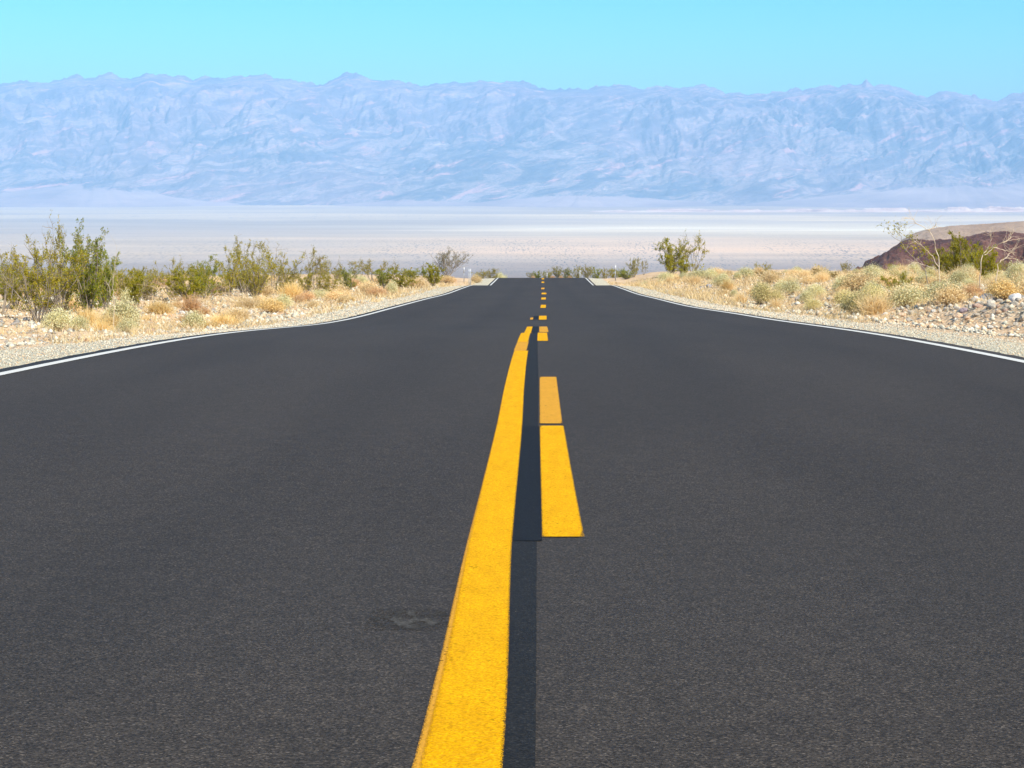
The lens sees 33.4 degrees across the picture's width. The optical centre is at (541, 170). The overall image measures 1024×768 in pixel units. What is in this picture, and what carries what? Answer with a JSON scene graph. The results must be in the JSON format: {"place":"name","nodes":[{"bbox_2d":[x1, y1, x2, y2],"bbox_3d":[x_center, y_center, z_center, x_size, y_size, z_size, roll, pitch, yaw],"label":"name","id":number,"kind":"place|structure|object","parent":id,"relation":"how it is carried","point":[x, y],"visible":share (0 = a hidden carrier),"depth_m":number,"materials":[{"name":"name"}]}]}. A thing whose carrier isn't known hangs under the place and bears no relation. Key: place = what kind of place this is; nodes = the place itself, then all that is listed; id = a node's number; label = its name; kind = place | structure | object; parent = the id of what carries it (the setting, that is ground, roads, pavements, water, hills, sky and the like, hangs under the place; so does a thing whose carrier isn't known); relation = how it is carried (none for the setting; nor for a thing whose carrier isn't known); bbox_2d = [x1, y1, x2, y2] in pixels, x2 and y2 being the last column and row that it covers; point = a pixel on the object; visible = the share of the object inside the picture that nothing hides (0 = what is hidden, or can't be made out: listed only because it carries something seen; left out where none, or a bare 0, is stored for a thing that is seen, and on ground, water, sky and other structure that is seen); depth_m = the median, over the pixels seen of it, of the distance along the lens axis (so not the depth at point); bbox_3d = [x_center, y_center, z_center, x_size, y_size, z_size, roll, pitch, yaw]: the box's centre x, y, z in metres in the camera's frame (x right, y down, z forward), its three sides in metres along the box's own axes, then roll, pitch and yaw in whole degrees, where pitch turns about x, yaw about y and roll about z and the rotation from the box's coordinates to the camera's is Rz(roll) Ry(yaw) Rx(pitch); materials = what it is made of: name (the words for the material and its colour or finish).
{"place":"outdoors","nodes":[
{"label":"outdoors","id":0,"kind":"place"},
{"bbox_2d":[0,278,1023,767],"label":"road","id":1,"kind":"structure","parent":0,"point":[542,522],"depth_m":4.58,"materials":[{"name":"asphalt"}]},
{"bbox_2d":[0,71,1023,207],"bbox_3d":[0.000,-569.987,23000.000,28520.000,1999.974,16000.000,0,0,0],"label":"mountains","id":2,"kind":"structure","parent":0,"point":[111,139],"depth_m":22283.60,"materials":[{"name":"stone"}]},
{"bbox_2d":[0,205,1023,368],"bbox_3d":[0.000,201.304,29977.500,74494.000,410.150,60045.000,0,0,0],"label":"ground","id":3,"kind":"structure","parent":0,"point":[516,242],"depth_m":10215.66,"materials":[{"name":"sand"}]},
{"bbox_2d":[0,244,19,314],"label":"creosote bush","id":4,"kind":"object","parent":3,"relation":"on","point":[2,267],"visible":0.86,"depth_m":31.34,"materials":[{"name":"green plant"}]},
{"bbox_2d":[0,260,44,309],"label":"creosote bush","id":5,"kind":"object","parent":3,"relation":"on","point":[9,291],"visible":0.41,"depth_m":33.10,"materials":[{"name":"green plant"}]},
{"bbox_2d":[1,233,92,322],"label":"creosote bush","id":6,"kind":"object","parent":3,"relation":"on","point":[33,296],"visible":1,"depth_m":27.92,"materials":[{"name":"green plant"}]},
{"bbox_2d":[24,214,80,313],"bbox_3d":[-9.296,1.778,32.540,1.011,2.084,0.893,0,0,38],"label":"creosote bush","id":7,"kind":"object","parent":3,"relation":"on","point":[60,237],"visible":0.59,"depth_m":32.43,"materials":[{"name":"green plant"}]},
{"bbox_2d":[30,253,77,307],"bbox_3d":[-9.528,2.207,33.539,0.976,1.199,1.774,-3,-1,-14],"label":"creosote bush","id":8,"kind":"object","parent":3,"relation":"on","point":[66,295],"visible":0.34,"depth_m":33.34,"materials":[{"name":"green plant"}]},
{"bbox_2d":[38,302,78,331],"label":"brittlebush","id":9,"kind":"object","parent":3,"relation":"on","point":[58,320],"visible":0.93,"depth_m":24.62,"materials":[{"name":"beige plant"}]},
{"bbox_2d":[66,315,92,330],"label":"brittlebush","id":10,"kind":"object","parent":3,"relation":"on","point":[82,321],"visible":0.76,"depth_m":24.95,"materials":[{"name":"beige plant"}]},
{"bbox_2d":[59,218,108,312],"bbox_3d":[-8.731,1.880,32.437,0.972,1.920,1.261,2,2,10],"label":"creosote bush","id":11,"kind":"object","parent":3,"relation":"on","point":[86,295],"visible":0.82,"depth_m":32.56,"materials":[{"name":"green plant"}]},
{"bbox_2d":[73,302,109,325],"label":"dry grass clump","id":12,"kind":"object","parent":3,"relation":"on","point":[86,314],"visible":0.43,"depth_m":28.52,"materials":[{"name":"plant"}]},
{"bbox_2d":[90,318,114,330],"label":"dry grass clump","id":13,"kind":"object","parent":3,"relation":"on","point":[99,325],"visible":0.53,"depth_m":25.17,"materials":[{"name":"plant"}]},
{"bbox_2d":[84,269,121,307],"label":"creosote bush","id":14,"kind":"object","parent":3,"relation":"on","point":[103,293],"visible":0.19,"depth_m":36.87,"materials":[{"name":"green plant"}]},
{"bbox_2d":[91,250,122,308],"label":"creosote bush","id":15,"kind":"object","parent":3,"relation":"on","point":[108,277],"visible":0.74,"depth_m":35.63,"materials":[{"name":"green plant"}]},
{"bbox_2d":[93,308,134,327],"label":"dry grass clump","id":16,"kind":"object","parent":3,"relation":"on","point":[110,320],"visible":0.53,"depth_m":26.76,"materials":[{"name":"plant"}]},
{"bbox_2d":[97,291,145,323],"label":"brittlebush","id":17,"kind":"object","parent":3,"relation":"on","point":[125,310],"visible":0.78,"depth_m":29.33,"materials":[{"name":"beige plant"}]},
{"bbox_2d":[113,316,142,332],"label":"brittlebush","id":18,"kind":"object","parent":3,"relation":"on","point":[127,323],"visible":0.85,"depth_m":24.19,"materials":[{"name":"beige plant"}]},
{"bbox_2d":[110,268,147,300],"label":"creosote bush","id":19,"kind":"object","parent":3,"relation":"on","point":[118,287],"visible":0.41,"depth_m":41.50,"materials":[{"name":"green plant"}]},
{"bbox_2d":[123,268,147,306],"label":"creosote bush","id":20,"kind":"object","parent":3,"relation":"on","point":[135,290],"visible":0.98,"depth_m":38.68,"materials":[{"name":"green plant"}]},
{"bbox_2d":[133,268,173,299],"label":"creosote bush","id":21,"kind":"object","parent":3,"relation":"on","point":[154,284],"visible":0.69,"depth_m":43.60,"materials":[{"name":"green plant"}]},
{"bbox_2d":[140,298,177,313],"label":"dry grass clump","id":22,"kind":"object","parent":3,"relation":"on","point":[165,308],"visible":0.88,"depth_m":35.51,"materials":[{"name":"plant"}]},
{"bbox_2d":[153,255,189,296],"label":"creosote bush","id":23,"kind":"object","parent":3,"relation":"on","point":[173,262],"visible":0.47,"depth_m":47.07,"materials":[{"name":"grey plant"}]},
{"bbox_2d":[171,291,207,312],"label":"dry grass clump","id":24,"kind":"object","parent":3,"relation":"on","point":[193,305],"visible":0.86,"depth_m":37.83,"materials":[{"name":"plant"}]},
{"bbox_2d":[164,264,217,299],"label":"creosote bush","id":25,"kind":"object","parent":3,"relation":"on","point":[185,290],"visible":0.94,"depth_m":43.55,"materials":[{"name":"green plant"}]},
{"bbox_2d":[179,308,207,327],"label":"brittlebush","id":26,"kind":"object","parent":3,"relation":"on","point":[195,318],"visible":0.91,"depth_m":29.19,"materials":[{"name":"beige plant"}]},
{"bbox_2d":[191,254,225,298],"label":"creosote bush","id":27,"kind":"object","parent":3,"relation":"on","point":[209,270],"visible":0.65,"depth_m":47.23,"materials":[{"name":"green plant"}]},
{"bbox_2d":[205,311,247,324],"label":"dry grass clump","id":28,"kind":"object","parent":3,"relation":"on","point":[221,318],"visible":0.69,"depth_m":31.45,"materials":[{"name":"plant"}]},
{"bbox_2d":[195,304,261,321],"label":"dry grass clump","id":29,"kind":"object","parent":3,"relation":"on","point":[240,313],"visible":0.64,"depth_m":34.12,"materials":[{"name":"plant"}]},
{"bbox_2d":[212,246,251,295],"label":"creosote bush","id":30,"kind":"object","parent":3,"relation":"on","point":[230,276],"visible":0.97,"depth_m":50.66,"materials":[{"name":"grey plant"}]},
{"bbox_2d":[209,282,254,318],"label":"dead bush","id":31,"kind":"object","parent":3,"relation":"on","point":[229,300],"visible":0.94,"depth_m":34.96,"materials":[{"name":"beige plant"}]},
{"bbox_2d":[229,293,270,308],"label":"dry grass clump","id":32,"kind":"object","parent":3,"relation":"on","point":[247,303],"visible":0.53,"depth_m":42.62,"materials":[{"name":"plant"}]},
{"bbox_2d":[225,253,275,296],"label":"creosote bush","id":33,"kind":"object","parent":3,"relation":"on","point":[254,290],"visible":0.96,"depth_m":51.33,"materials":[{"name":"green plant"}]},
{"bbox_2d":[231,234,270,293],"bbox_3d":[-9.619,3.034,55.275,1.293,2.055,1.317,0,0,41],"label":"creosote bush","id":34,"kind":"object","parent":3,"relation":"on","point":[249,245],"visible":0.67,"depth_m":55.35,"materials":[{"name":"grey plant"}]},
{"bbox_2d":[251,282,278,296],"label":"dry shrub","id":35,"kind":"object","parent":3,"relation":"on","point":[267,290],"visible":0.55,"depth_m":53.59,"materials":[{"name":"beige plant"}]},
{"bbox_2d":[255,295,287,312],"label":"dry shrub","id":36,"kind":"object","parent":3,"relation":"on","point":[273,305],"visible":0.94,"depth_m":40.09,"materials":[{"name":"beige plant"}]},
{"bbox_2d":[248,242,306,291],"bbox_3d":[-9.254,3.416,59.439,1.401,1.844,1.827,0,0,33],"label":"creosote bush","id":37,"kind":"object","parent":3,"relation":"on","point":[274,269],"visible":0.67,"depth_m":59.76,"materials":[{"name":"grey plant"}]},
{"bbox_2d":[256,266,303,291],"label":"creosote bush","id":38,"kind":"object","parent":3,"relation":"on","point":[286,277],"visible":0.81,"depth_m":56.89,"materials":[{"name":"green plant"}]},
{"bbox_2d":[272,291,293,307],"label":"brittlebush","id":39,"kind":"object","parent":3,"relation":"on","point":[287,300],"visible":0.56,"depth_m":42.80,"materials":[{"name":"beige plant"}]},
{"bbox_2d":[272,279,310,299],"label":"dry grass clump","id":40,"kind":"object","parent":3,"relation":"on","point":[293,290],"visible":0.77,"depth_m":52.14,"materials":[{"name":"plant"}]},
{"bbox_2d":[292,270,324,292],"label":"creosote bush","id":41,"kind":"object","parent":3,"relation":"on","point":[307,281],"visible":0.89,"depth_m":59.68,"materials":[{"name":"green plant"}]},
{"bbox_2d":[303,245,335,288],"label":"creosote bush","id":42,"kind":"object","parent":3,"relation":"on","point":[312,263],"visible":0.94,"depth_m":67.03,"materials":[{"name":"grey plant"}]},
{"bbox_2d":[313,272,337,291],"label":"creosote bush","id":43,"kind":"object","parent":3,"relation":"on","point":[326,284],"visible":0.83,"depth_m":59.72,"materials":[{"name":"green plant"}]},
{"bbox_2d":[319,258,342,286],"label":"creosote bush","id":44,"kind":"object","parent":3,"relation":"on","point":[339,270],"visible":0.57,"depth_m":71.13,"materials":[{"name":"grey plant"}]},
{"bbox_2d":[322,288,346,299],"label":"dry shrub","id":45,"kind":"object","parent":3,"relation":"on","point":[332,295],"visible":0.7,"depth_m":53.08,"materials":[{"name":"beige plant"}]},
{"bbox_2d":[333,265,360,290],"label":"creosote bush","id":46,"kind":"object","parent":3,"relation":"on","point":[347,279],"visible":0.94,"depth_m":68.63,"materials":[{"name":"green plant"}]},
{"bbox_2d":[364,284,388,296],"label":"dry shrub","id":47,"kind":"object","parent":3,"relation":"on","point":[375,290],"visible":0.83,"depth_m":62.04,"materials":[{"name":"beige plant"}]},
{"bbox_2d":[355,258,398,282],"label":"creosote bush","id":48,"kind":"object","parent":3,"relation":"on","point":[368,269],"visible":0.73,"depth_m":87.40,"materials":[{"name":"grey plant"}]},
{"bbox_2d":[373,267,396,287],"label":"creosote bush","id":49,"kind":"object","parent":3,"relation":"on","point":[381,277],"visible":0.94,"depth_m":79.31,"materials":[{"name":"green plant"}]},
{"bbox_2d":[384,279,398,292],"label":"brittlebush","id":50,"kind":"object","parent":3,"relation":"on","point":[392,286],"visible":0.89,"depth_m":67.23,"materials":[{"name":"beige plant"}]},
{"bbox_2d":[389,268,419,288],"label":"creosote bush","id":51,"kind":"object","parent":3,"relation":"on","point":[401,280],"visible":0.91,"depth_m":78.73,"materials":[{"name":"green plant"}]},
{"bbox_2d":[404,276,429,287],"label":"dry shrub","id":52,"kind":"object","parent":3,"relation":"on","point":[420,282],"visible":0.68,"depth_m":82.68,"materials":[{"name":"beige plant"}]},
{"bbox_2d":[423,262,445,286],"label":"creosote bush","id":53,"kind":"object","parent":3,"relation":"on","point":[431,269],"visible":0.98,"depth_m":85.83,"materials":[{"name":"green plant"}]},
{"bbox_2d":[419,247,472,276],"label":"creosote bush","id":54,"kind":"object","parent":3,"relation":"on","point":[445,256],"visible":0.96,"depth_m":144.22,"materials":[{"name":"grey plant"}]},
{"bbox_2d":[0,268,1015,343],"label":"dry stubble","id":55,"kind":"object","parent":3,"relation":"on","point":[687,292],"visible":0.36,"depth_m":44.38,"materials":[{"name":"plant"}]},
{"bbox_2d":[628,257,640,276],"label":"creosote bush","id":56,"kind":"object","parent":3,"relation":"on","point":[633,267],"visible":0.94,"depth_m":139.15,"materials":[{"name":"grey plant"}]},
{"bbox_2d":[655,237,695,274],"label":"creosote bush","id":57,"kind":"object","parent":3,"relation":"on","point":[668,260],"visible":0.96,"depth_m":128.13,"materials":[{"name":"green plant"}]},
{"bbox_2d":[675,259,693,273],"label":"creosote bush","id":58,"kind":"object","parent":3,"relation":"on","point":[682,266],"visible":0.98,"depth_m":123.11,"materials":[{"name":"green plant"}]},
{"bbox_2d":[678,230,709,271],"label":"creosote bush","id":59,"kind":"object","parent":3,"relation":"on","point":[697,242],"visible":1,"depth_m":128.61,"materials":[{"name":"green plant"}]},
{"bbox_2d":[686,266,706,278],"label":"brittlebush","id":60,"kind":"object","parent":3,"relation":"on","point":[700,273],"visible":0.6,"depth_m":92.55,"materials":[{"name":"beige plant"}]},
{"bbox_2d":[709,271,733,286],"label":"brittlebush","id":61,"kind":"object","parent":3,"relation":"on","point":[716,279],"visible":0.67,"depth_m":71.52,"materials":[{"name":"beige plant"}]},
{"bbox_2d":[736,264,753,276],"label":"brittlebush","id":62,"kind":"object","parent":3,"relation":"on","point":[745,271],"visible":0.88,"depth_m":80.46,"materials":[{"name":"beige plant"}]},
{"bbox_2d":[749,274,772,304],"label":"desert shrub","id":63,"kind":"object","parent":3,"relation":"on","point":[759,293],"visible":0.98,"depth_m":47.21,"materials":[{"name":"plant"}]},
{"bbox_2d":[757,272,780,282],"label":"dry shrub","id":64,"kind":"object","parent":3,"relation":"on","point":[766,277],"visible":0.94,"depth_m":66.92,"materials":[{"name":"beige plant"}]},
{"bbox_2d":[767,288,786,301],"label":"desert shrub","id":65,"kind":"object","parent":3,"relation":"on","point":[775,294],"visible":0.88,"depth_m":47.18,"materials":[{"name":"grey plant"}]},
{"bbox_2d":[777,274,802,294],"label":"brittlebush","id":66,"kind":"object","parent":3,"relation":"on","point":[791,286],"visible":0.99,"depth_m":51.54,"materials":[{"name":"beige plant"}]},
{"bbox_2d":[590,206,1023,211],"bbox_3d":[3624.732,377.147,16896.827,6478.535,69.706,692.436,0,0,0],"label":"bluffs","id":67,"kind":"structure","parent":3,"relation":"on","point":[986,209],"depth_m":16752.11,"materials":[{"name":"stone"}]},
{"bbox_2d":[798,288,816,302],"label":"brittlebush","id":68,"kind":"object","parent":3,"relation":"on","point":[806,294],"visible":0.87,"depth_m":44.01,"materials":[{"name":"beige plant"}]},
{"bbox_2d":[799,275,815,283],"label":"dry shrub","id":69,"kind":"object","parent":3,"relation":"on","point":[808,278],"visible":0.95,"depth_m":59.15,"materials":[{"name":"beige plant"}]},
{"bbox_2d":[802,297,823,309],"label":"desert shrub","id":70,"kind":"object","parent":3,"relation":"on","point":[813,305],"visible":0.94,"depth_m":36.69,"materials":[{"name":"grey plant"}]},
{"bbox_2d":[803,282,828,296],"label":"brittlebush","id":71,"kind":"object","parent":3,"relation":"on","point":[816,290],"visible":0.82,"depth_m":46.28,"materials":[{"name":"beige plant"}]},
{"bbox_2d":[810,268,835,282],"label":"dry grass clump","id":72,"kind":"object","parent":3,"relation":"on","point":[818,276],"visible":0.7,"depth_m":60.70,"materials":[{"name":"plant"}]},
{"bbox_2d":[834,289,855,313],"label":"desert shrub","id":73,"kind":"object","parent":3,"relation":"on","point":[845,299],"visible":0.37,"depth_m":31.69,"materials":[{"name":"plant"}]},
{"bbox_2d":[830,267,882,290],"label":"dry shrub","id":74,"kind":"object","parent":3,"relation":"on","point":[858,280],"visible":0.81,"depth_m":46.61,"materials":[{"name":"beige plant"}]},
{"bbox_2d":[844,287,873,313],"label":"desert shrub","id":75,"kind":"object","parent":3,"relation":"on","point":[852,300],"visible":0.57,"depth_m":31.28,"materials":[{"name":"plant"}]},
{"bbox_2d":[860,261,884,275],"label":"brittlebush","id":76,"kind":"object","parent":3,"relation":"on","point":[870,267],"visible":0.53,"depth_m":59.39,"materials":[{"name":"beige plant"}]},
{"bbox_2d":[851,285,898,314],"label":"dry grass clump","id":77,"kind":"object","parent":3,"relation":"on","point":[875,305],"visible":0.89,"depth_m":30.50,"materials":[{"name":"plant"}]},
{"bbox_2d":[870,271,899,287],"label":"dry shrub","id":78,"kind":"object","parent":3,"relation":"on","point":[887,276],"visible":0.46,"depth_m":46.12,"materials":[{"name":"beige plant"}]},
{"bbox_2d":[880,273,910,293],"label":"creosote bush","id":79,"kind":"object","parent":3,"relation":"on","point":[894,281],"visible":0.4,"depth_m":37.14,"materials":[{"name":"green plant"}]},
{"bbox_2d":[875,220,928,289],"bbox_3d":[6.578,1.640,30.952,0.986,1.640,0.630,0,0,0],"label":"half dead bush","id":80,"kind":"object","parent":3,"relation":"on","point":[909,237],"visible":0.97,"depth_m":30.98,"materials":[{"name":"grey plant"}]},
{"bbox_2d":[882,280,928,307],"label":"brittlebush","id":81,"kind":"object","parent":3,"relation":"on","point":[909,296],"visible":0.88,"depth_m":31.69,"materials":[{"name":"beige plant"}]},
{"bbox_2d":[896,212,939,280],"bbox_3d":[6.653,1.486,30.048,0.847,1.697,0.461,0,0,0],"label":"dead bush","id":82,"kind":"object","parent":3,"relation":"on","point":[926,247],"visible":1,"depth_m":30.05,"materials":[{"name":"beige plant"}]},
{"bbox_2d":[912,271,936,284],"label":"brittlebush","id":83,"kind":"object","parent":3,"relation":"on","point":[918,277],"visible":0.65,"depth_m":43.42,"materials":[{"name":"beige plant"}]},
{"bbox_2d":[921,246,952,272],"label":"creosote bush","id":84,"kind":"object","parent":3,"relation":"on","point":[935,256],"visible":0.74,"depth_m":74.81,"materials":[{"name":"green plant"}]},
{"bbox_2d":[916,275,967,301],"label":"brittlebush","id":85,"kind":"object","parent":3,"relation":"on","point":[930,290],"visible":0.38,"depth_m":29.68,"materials":[{"name":"beige plant"}]},
{"bbox_2d":[934,254,955,273],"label":"creosote bush","id":86,"kind":"object","parent":3,"relation":"on","point":[945,268],"visible":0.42,"depth_m":74.56,"materials":[{"name":"green plant"}]},
{"bbox_2d":[927,280,972,305],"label":"dry shrub","id":87,"kind":"object","parent":3,"relation":"on","point":[948,293],"visible":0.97,"depth_m":27.78,"materials":[{"name":"beige plant"}]},
{"bbox_2d":[946,268,972,283],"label":"brittlebush","id":88,"kind":"object","parent":3,"relation":"on","point":[960,275],"visible":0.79,"depth_m":40.08,"materials":[{"name":"beige plant"}]},
{"bbox_2d":[944,231,978,268],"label":"creosote bush","id":89,"kind":"object","parent":3,"relation":"on","point":[955,259],"visible":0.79,"depth_m":61.62,"materials":[{"name":"green plant"}]},
{"bbox_2d":[942,263,981,281],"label":"dry grass clump","id":90,"kind":"object","parent":3,"relation":"on","point":[961,270],"visible":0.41,"depth_m":40.42,"materials":[{"name":"plant"}]},
{"bbox_2d":[960,280,985,297],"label":"dry shrub","id":91,"kind":"object","parent":3,"relation":"on","point":[977,291],"visible":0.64,"depth_m":28.92,"materials":[{"name":"beige plant"}]},
{"bbox_2d":[960,244,991,269],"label":"creosote bush","id":92,"kind":"object","parent":3,"relation":"on","point":[973,261],"visible":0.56,"depth_m":59.74,"materials":[{"name":"green plant"}]},
{"bbox_2d":[970,244,1001,278],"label":"creosote bush","id":93,"kind":"object","parent":3,"relation":"on","point":[991,265],"visible":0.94,"depth_m":49.80,"materials":[{"name":"green plant"}]},
{"bbox_2d":[982,272,1010,291],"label":"dry grass clump","id":94,"kind":"object","parent":3,"relation":"on","point":[988,280],"visible":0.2,"depth_m":33.51,"materials":[{"name":"plant"}]},
{"bbox_2d":[979,228,1019,295],"bbox_3d":[7.812,1.549,28.810,0.860,1.318,0.513,0,0,0],"label":"dead bush","id":95,"kind":"object","parent":3,"relation":"on","point":[997,248],"visible":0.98,"depth_m":28.88,"materials":[{"name":"beige plant"}]},
{"bbox_2d":[983,277,1020,299],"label":"dry shrub","id":96,"kind":"object","parent":3,"relation":"on","point":[1001,289],"visible":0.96,"depth_m":25.36,"materials":[{"name":"beige plant"}]},
{"bbox_2d":[1004,256,1023,280],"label":"brittlebush","id":97,"kind":"object","parent":3,"relation":"on","point":[1014,268],"visible":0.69,"depth_m":38.44,"materials":[{"name":"beige plant"}]},
{"bbox_2d":[0,272,1023,367],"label":"gravel","id":98,"kind":"structure","parent":0,"point":[973,329],"depth_m":27.54,"materials":[{"name":"gravel"}]},
{"bbox_2d":[0,0,1023,100],"label":"sky","id":99,"kind":"structure","parent":0,"point":[925,48],"materials":[{"name":"blue"}]},
{"bbox_2d":[855,231,1023,271],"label":"dark hill","id":100,"kind":"structure","parent":0,"point":[893,254],"depth_m":615.66,"materials":[{"name":"stone"}]},
{"bbox_2d":[899,221,1023,242],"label":"tan hill","id":101,"kind":"structure","parent":0,"point":[937,233],"depth_m":952.49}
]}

